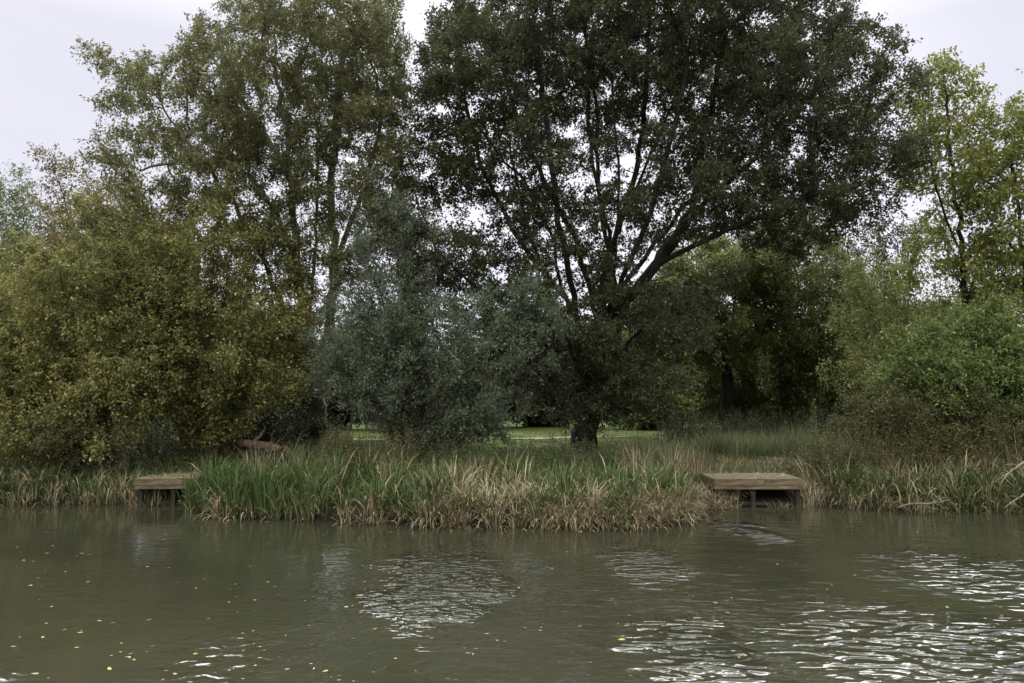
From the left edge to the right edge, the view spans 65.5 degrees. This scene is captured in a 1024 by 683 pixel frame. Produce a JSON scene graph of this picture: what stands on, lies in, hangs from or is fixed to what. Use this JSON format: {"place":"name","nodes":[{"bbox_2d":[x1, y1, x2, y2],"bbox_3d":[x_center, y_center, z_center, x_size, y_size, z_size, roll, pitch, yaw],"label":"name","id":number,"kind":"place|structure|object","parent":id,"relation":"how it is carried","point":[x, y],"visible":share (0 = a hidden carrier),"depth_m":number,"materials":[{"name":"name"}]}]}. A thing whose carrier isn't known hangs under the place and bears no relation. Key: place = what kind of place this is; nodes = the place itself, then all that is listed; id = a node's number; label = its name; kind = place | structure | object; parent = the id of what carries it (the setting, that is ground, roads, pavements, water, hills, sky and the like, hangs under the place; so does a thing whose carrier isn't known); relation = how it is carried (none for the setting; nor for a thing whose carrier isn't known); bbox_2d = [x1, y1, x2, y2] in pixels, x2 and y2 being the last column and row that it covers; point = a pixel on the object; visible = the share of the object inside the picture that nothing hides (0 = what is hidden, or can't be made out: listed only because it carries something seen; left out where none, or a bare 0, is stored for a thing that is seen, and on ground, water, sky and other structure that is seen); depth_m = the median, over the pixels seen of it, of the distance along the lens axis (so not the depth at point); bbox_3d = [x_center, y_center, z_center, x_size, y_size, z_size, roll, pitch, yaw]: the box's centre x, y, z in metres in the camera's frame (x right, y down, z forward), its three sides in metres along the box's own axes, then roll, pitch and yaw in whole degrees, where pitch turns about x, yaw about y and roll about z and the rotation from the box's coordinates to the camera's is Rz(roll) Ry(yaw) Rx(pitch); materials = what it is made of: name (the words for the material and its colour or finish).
{"place":"outdoors","nodes":[
{"label":"outdoors","id":0,"kind":"place"},
{"bbox_2d":[0,450,241,485],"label":"meadow grass","id":1,"kind":"structure","parent":0,"point":[177,465],"depth_m":18.37,"materials":[{"name":"green plant"}]},
{"bbox_2d":[350,436,669,439],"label":"path","id":2,"kind":"structure","parent":0,"point":[542,437],"depth_m":32.95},
{"bbox_2d":[0,505,1023,682],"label":"water","id":3,"kind":"structure","parent":0,"point":[878,619],"depth_m":8.80,"materials":[{"name":"green liquid"}]},
{"bbox_2d":[0,447,192,507],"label":"reeds","id":4,"kind":"object","parent":3,"relation":"on","point":[45,484],"visible":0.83,"depth_m":17.06,"materials":[{"name":"green plant"}]},
{"bbox_2d":[134,472,202,506],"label":"fishing platform","id":5,"kind":"structure","parent":3,"relation":"in","point":[156,482],"depth_m":16.48,"materials":[{"name":"brown wood"}]},
{"bbox_2d":[172,434,705,528],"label":"reeds","id":6,"kind":"object","parent":3,"relation":"on","point":[297,482],"visible":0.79,"depth_m":14.92,"materials":[{"name":"green plant"}]},
{"bbox_2d":[178,456,752,534],"bbox_3d":[-0.367,2.651,14.491,11.363,1.295,3.927,1,-4,-8],"label":"dry sedge","id":7,"kind":"object","parent":3,"relation":"on","point":[564,515],"visible":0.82,"depth_m":14.05,"materials":[{"name":"beige plant"}]},
{"bbox_2d":[14,461,1023,514],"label":"dry sedge","id":8,"kind":"object","parent":3,"relation":"in","point":[87,501],"visible":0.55,"depth_m":16.61,"materials":[{"name":"beige plant"}]},
{"bbox_2d":[700,473,803,506],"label":"fishing platform","id":9,"kind":"structure","parent":3,"relation":"in","point":[780,481],"depth_m":16.40,"materials":[{"name":"brown wood"}]},
{"bbox_2d":[785,477,904,509],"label":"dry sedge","id":10,"kind":"object","parent":3,"relation":"on","point":[834,490],"visible":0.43,"depth_m":16.74,"materials":[{"name":"plant"}]},
{"bbox_2d":[803,450,1023,513],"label":"reeds","id":11,"kind":"object","parent":3,"relation":"in","point":[983,484],"visible":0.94,"depth_m":16.12,"materials":[{"name":"green plant"}]},
{"bbox_2d":[997,461,1023,483],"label":"dead branch","id":12,"kind":"object","parent":11,"relation":"in","point":[1015,468],"visible":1,"depth_m":15.36,"materials":[{"name":"brown wood"}]},
{"bbox_2d":[1004,493,1023,507],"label":"dead branch","id":13,"kind":"object","parent":11,"relation":"in","point":[1015,500],"visible":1,"depth_m":15.07,"materials":[{"name":"brown wood"}]},
{"bbox_2d":[897,497,949,509],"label":"dead branch","id":14,"kind":"object","parent":3,"relation":"on","point":[913,503],"visible":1,"depth_m":15.10,"materials":[{"name":"brown wood"}]},
{"bbox_2d":[0,417,1023,528],"bbox_3d":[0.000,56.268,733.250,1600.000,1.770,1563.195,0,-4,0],"label":"ground","id":15,"kind":"structure","parent":0,"point":[772,495],"depth_m":16.75,"materials":[{"name":"brown soil"}]},
{"bbox_2d":[0,159,111,411],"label":"willow tree","id":16,"kind":"object","parent":15,"relation":"on","point":[15,197],"visible":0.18,"depth_m":29.60,"materials":[{"name":"green plant"}]},
{"bbox_2d":[3,395,143,483],"bbox_3d":[-9.783,2.219,17.980,2.843,2.033,1.723,1,-4,-15],"label":"bramble bush","id":17,"kind":"object","parent":15,"relation":"on","point":[62,447],"visible":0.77,"depth_m":17.78,"materials":[{"name":"green plant"}]},
{"bbox_2d":[0,223,195,471],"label":"hazel bush","id":18,"kind":"object","parent":15,"relation":"on","point":[37,383],"visible":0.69,"depth_m":18.61,"materials":[{"name":"green plant"}]},
{"bbox_2d":[7,141,197,374],"bbox_3d":[-14.484,-1.585,28.036,6.444,10.500,6.126,2,-4,-21],"label":"maple tree","id":19,"kind":"object","parent":15,"relation":"on","point":[52,230],"visible":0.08,"depth_m":27.46,"materials":[{"name":"green plant"}]},
{"bbox_2d":[1,410,347,462],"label":"undergrowth","id":20,"kind":"object","parent":15,"relation":"on","point":[147,444],"visible":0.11,"depth_m":22.43,"materials":[{"name":"green plant"}]},
{"bbox_2d":[51,150,326,460],"bbox_3d":[-8.510,-0.804,20.404,7.320,8.135,4.986,0,-4,0],"label":"hazel bush","id":21,"kind":"object","parent":15,"relation":"on","point":[209,387],"visible":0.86,"depth_m":19.73,"materials":[{"name":"green plant"}]},
{"bbox_2d":[138,342,293,430],"bbox_3d":[-15.513,1.719,39.617,9.795,5.818,5.377,0,-4,0],"label":"hedge bush","id":22,"kind":"object","parent":15,"relation":"on","point":[281,403],"depth_m":39.14,"materials":[{"name":"green plant"}]},
{"bbox_2d":[69,0,426,451],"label":"willow tree","id":23,"kind":"object","parent":15,"relation":"on","point":[356,109],"visible":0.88,"depth_m":21.17,"materials":[{"name":"green plant"}]},
{"bbox_2d":[164,397,333,452],"bbox_3d":[-7.136,2.224,21.392,4.736,2.049,2.268,0,-4,0],"label":"bramble bush","id":24,"kind":"object","parent":15,"relation":"on","point":[272,418],"visible":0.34,"depth_m":21.27,"materials":[{"name":"green plant"}]},
{"bbox_2d":[222,427,282,459],"bbox_3d":[-6.602,2.591,19.893,2.288,0.919,0.422,-2,-5,22],"label":"fallen log","id":25,"kind":"object","parent":15,"relation":"on","point":[251,442],"visible":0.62,"depth_m":19.77,"materials":[{"name":"brown wood"}]},
{"bbox_2d":[121,432,384,473],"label":"undergrowth","id":26,"kind":"object","parent":15,"relation":"on","point":[194,456],"visible":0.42,"depth_m":19.29,"materials":[{"name":"green plant"}]},
{"bbox_2d":[265,433,274,474],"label":"tall weed","id":27,"kind":"object","parent":15,"relation":"on","point":[271,453],"visible":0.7,"depth_m":16.09,"materials":[{"name":"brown plant"}]},
{"bbox_2d":[266,309,396,429],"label":"hedge bush","id":28,"kind":"object","parent":15,"relation":"on","point":[345,417],"visible":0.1,"depth_m":40.73,"materials":[{"name":"green plant"}]},
{"bbox_2d":[297,421,428,474],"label":"dead herbs","id":29,"kind":"object","parent":15,"relation":"on","point":[348,445],"visible":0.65,"depth_m":18.37,"materials":[{"name":"green plant"}]},
{"bbox_2d":[83,435,739,506],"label":"meadow grass","id":30,"kind":"structure","parent":15,"relation":"on","point":[539,450],"depth_m":18.47,"materials":[{"name":"green plant"}]},
{"bbox_2d":[294,160,583,461],"bbox_3d":[-1.809,-0.847,20.337,7.185,7.983,4.041,0,-4,0],"label":"willow bush","id":31,"kind":"object","parent":15,"relation":"on","point":[404,354],"visible":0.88,"depth_m":19.80,"materials":[{"name":"green plant"}]},
{"bbox_2d":[370,328,510,419],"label":"hedge bush","id":32,"kind":"object","parent":15,"relation":"on","point":[439,367],"visible":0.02,"depth_m":44.50,"materials":[{"name":"green plant"}]},
{"bbox_2d":[16,438,881,480],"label":"meadow grass","id":33,"kind":"structure","parent":15,"relation":"on","point":[739,461],"depth_m":20.43,"materials":[{"name":"green plant"}]},
{"bbox_2d":[226,437,714,487],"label":"dry grass","id":34,"kind":"structure","parent":15,"relation":"on","point":[690,466],"depth_m":17.09,"materials":[{"name":"plant"}]},
{"bbox_2d":[304,432,684,474],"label":"undergrowth","id":35,"kind":"object","parent":15,"relation":"on","point":[530,452],"visible":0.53,"depth_m":18.54,"materials":[{"name":"green plant"}]},
{"bbox_2d":[340,429,698,444],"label":"mown grass","id":36,"kind":"structure","parent":15,"relation":"on","point":[548,436],"depth_m":34.87,"materials":[{"name":"green plant"}]},
{"bbox_2d":[449,311,606,427],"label":"hedge bush","id":37,"kind":"object","parent":15,"relation":"on","point":[539,422],"visible":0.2,"depth_m":44.99,"materials":[{"name":"green plant"}]},
{"bbox_2d":[216,295,1023,419],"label":"woodland","id":38,"kind":"object","parent":15,"relation":"on","point":[705,358],"depth_m":65.70,"materials":[{"name":"green plant"}]},
{"bbox_2d":[603,423,707,469],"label":"rushes","id":39,"kind":"object","parent":15,"relation":"on","point":[667,446],"visible":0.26,"depth_m":20.32,"materials":[{"name":"green plant"}]},
{"bbox_2d":[600,348,715,429],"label":"hedge bush","id":40,"kind":"object","parent":15,"relation":"on","point":[642,423],"visible":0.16,"depth_m":42.26,"materials":[{"name":"green plant"}]},
{"bbox_2d":[388,0,942,452],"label":"willow tree","id":41,"kind":"object","parent":15,"relation":"on","point":[594,62],"visible":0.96,"depth_m":21.63,"materials":[{"name":"green plant"}]},
{"bbox_2d":[604,232,797,430],"bbox_3d":[7.762,-0.613,34.118,8.627,9.437,7.469,0,-4,0],"label":"tree","id":42,"kind":"object","parent":15,"relation":"on","point":[741,318],"visible":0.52,"depth_m":32.74,"materials":[{"name":"green plant"}]},
{"bbox_2d":[667,355,838,433],"bbox_3d":[11.670,2.311,36.688,8.376,4.397,6.310,0,-4,0],"label":"hedge bush","id":43,"kind":"object","parent":15,"relation":"on","point":[745,396],"visible":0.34,"depth_m":35.29,"materials":[{"name":"green plant"}]},
{"bbox_2d":[677,418,852,457],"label":"rushes","id":44,"kind":"object","parent":15,"relation":"on","point":[751,444],"visible":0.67,"depth_m":22.18,"materials":[{"name":"green plant"}]},
{"bbox_2d":[728,213,890,429],"bbox_3d":[12.435,-0.920,33.866,6.816,10.162,7.386,-2,-5,22],"label":"tree","id":45,"kind":"object","parent":15,"relation":"on","point":[810,336],"visible":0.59,"depth_m":32.79,"materials":[{"name":"green plant"}]},
{"bbox_2d":[806,399,819,454],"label":"tall weed","id":46,"kind":"object","parent":15,"relation":"on","point":[812,403],"visible":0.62,"depth_m":18.92,"materials":[{"name":"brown plant"}]},
{"bbox_2d":[772,343,883,432],"bbox_3d":[15.994,1.897,35.429,8.735,4.820,6.062,0,-4,0],"label":"hedge bush","id":47,"kind":"object","parent":15,"relation":"on","point":[833,394],"visible":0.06,"depth_m":34.28,"materials":[{"name":"green plant"}]},
{"bbox_2d":[823,415,834,458],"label":"tall weed","id":48,"kind":"object","parent":15,"relation":"on","point":[829,425],"visible":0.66,"depth_m":18.51,"materials":[{"name":"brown plant"}]},
{"bbox_2d":[655,405,1023,448],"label":"undergrowth","id":49,"kind":"object","parent":15,"relation":"on","point":[678,424],"visible":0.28,"depth_m":25.80,"materials":[{"name":"green plant"}]},
{"bbox_2d":[811,208,951,354],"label":"tree","id":50,"kind":"object","parent":15,"relation":"on","point":[876,233],"visible":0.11,"depth_m":40.07,"materials":[{"name":"green plant"}]},
{"bbox_2d":[781,417,1023,484],"bbox_3d":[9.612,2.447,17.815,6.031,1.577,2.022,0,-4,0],"label":"undergrowth","id":51,"kind":"object","parent":15,"relation":"on","point":[902,453],"visible":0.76,"depth_m":17.51,"materials":[{"name":"green plant"}]},
{"bbox_2d":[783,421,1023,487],"bbox_3d":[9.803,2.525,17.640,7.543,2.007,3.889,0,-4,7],"label":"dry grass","id":52,"kind":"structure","parent":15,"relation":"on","point":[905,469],"depth_m":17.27,"materials":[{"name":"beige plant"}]},
{"bbox_2d":[807,243,1023,430],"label":"elder bush","id":53,"kind":"object","parent":15,"relation":"on","point":[856,269],"visible":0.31,"depth_m":25.03,"materials":[{"name":"green plant"}]},
{"bbox_2d":[826,379,1023,463],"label":"bramble bush","id":54,"kind":"object","parent":15,"relation":"on","point":[894,408],"visible":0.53,"depth_m":18.45,"materials":[{"name":"green plant"}]},
{"bbox_2d":[848,289,1023,446],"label":"sumac bush","id":55,"kind":"object","parent":15,"relation":"on","point":[941,356],"visible":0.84,"depth_m":19.13,"materials":[{"name":"green plant"}]},
{"bbox_2d":[881,45,1023,448],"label":"ash tree","id":56,"kind":"object","parent":15,"relation":"on","point":[949,121],"visible":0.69,"depth_m":24.17,"materials":[{"name":"green plant"}]},
{"bbox_2d":[938,69,1023,332],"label":"ash tree","id":57,"kind":"object","parent":15,"relation":"on","point":[1004,160],"visible":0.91,"depth_m":22.44,"materials":[{"name":"green plant"}]},
{"bbox_2d":[0,0,1023,350],"label":"sky","id":58,"kind":"structure","parent":0,"point":[41,84],"materials":[{"name":"white"}]}
]}

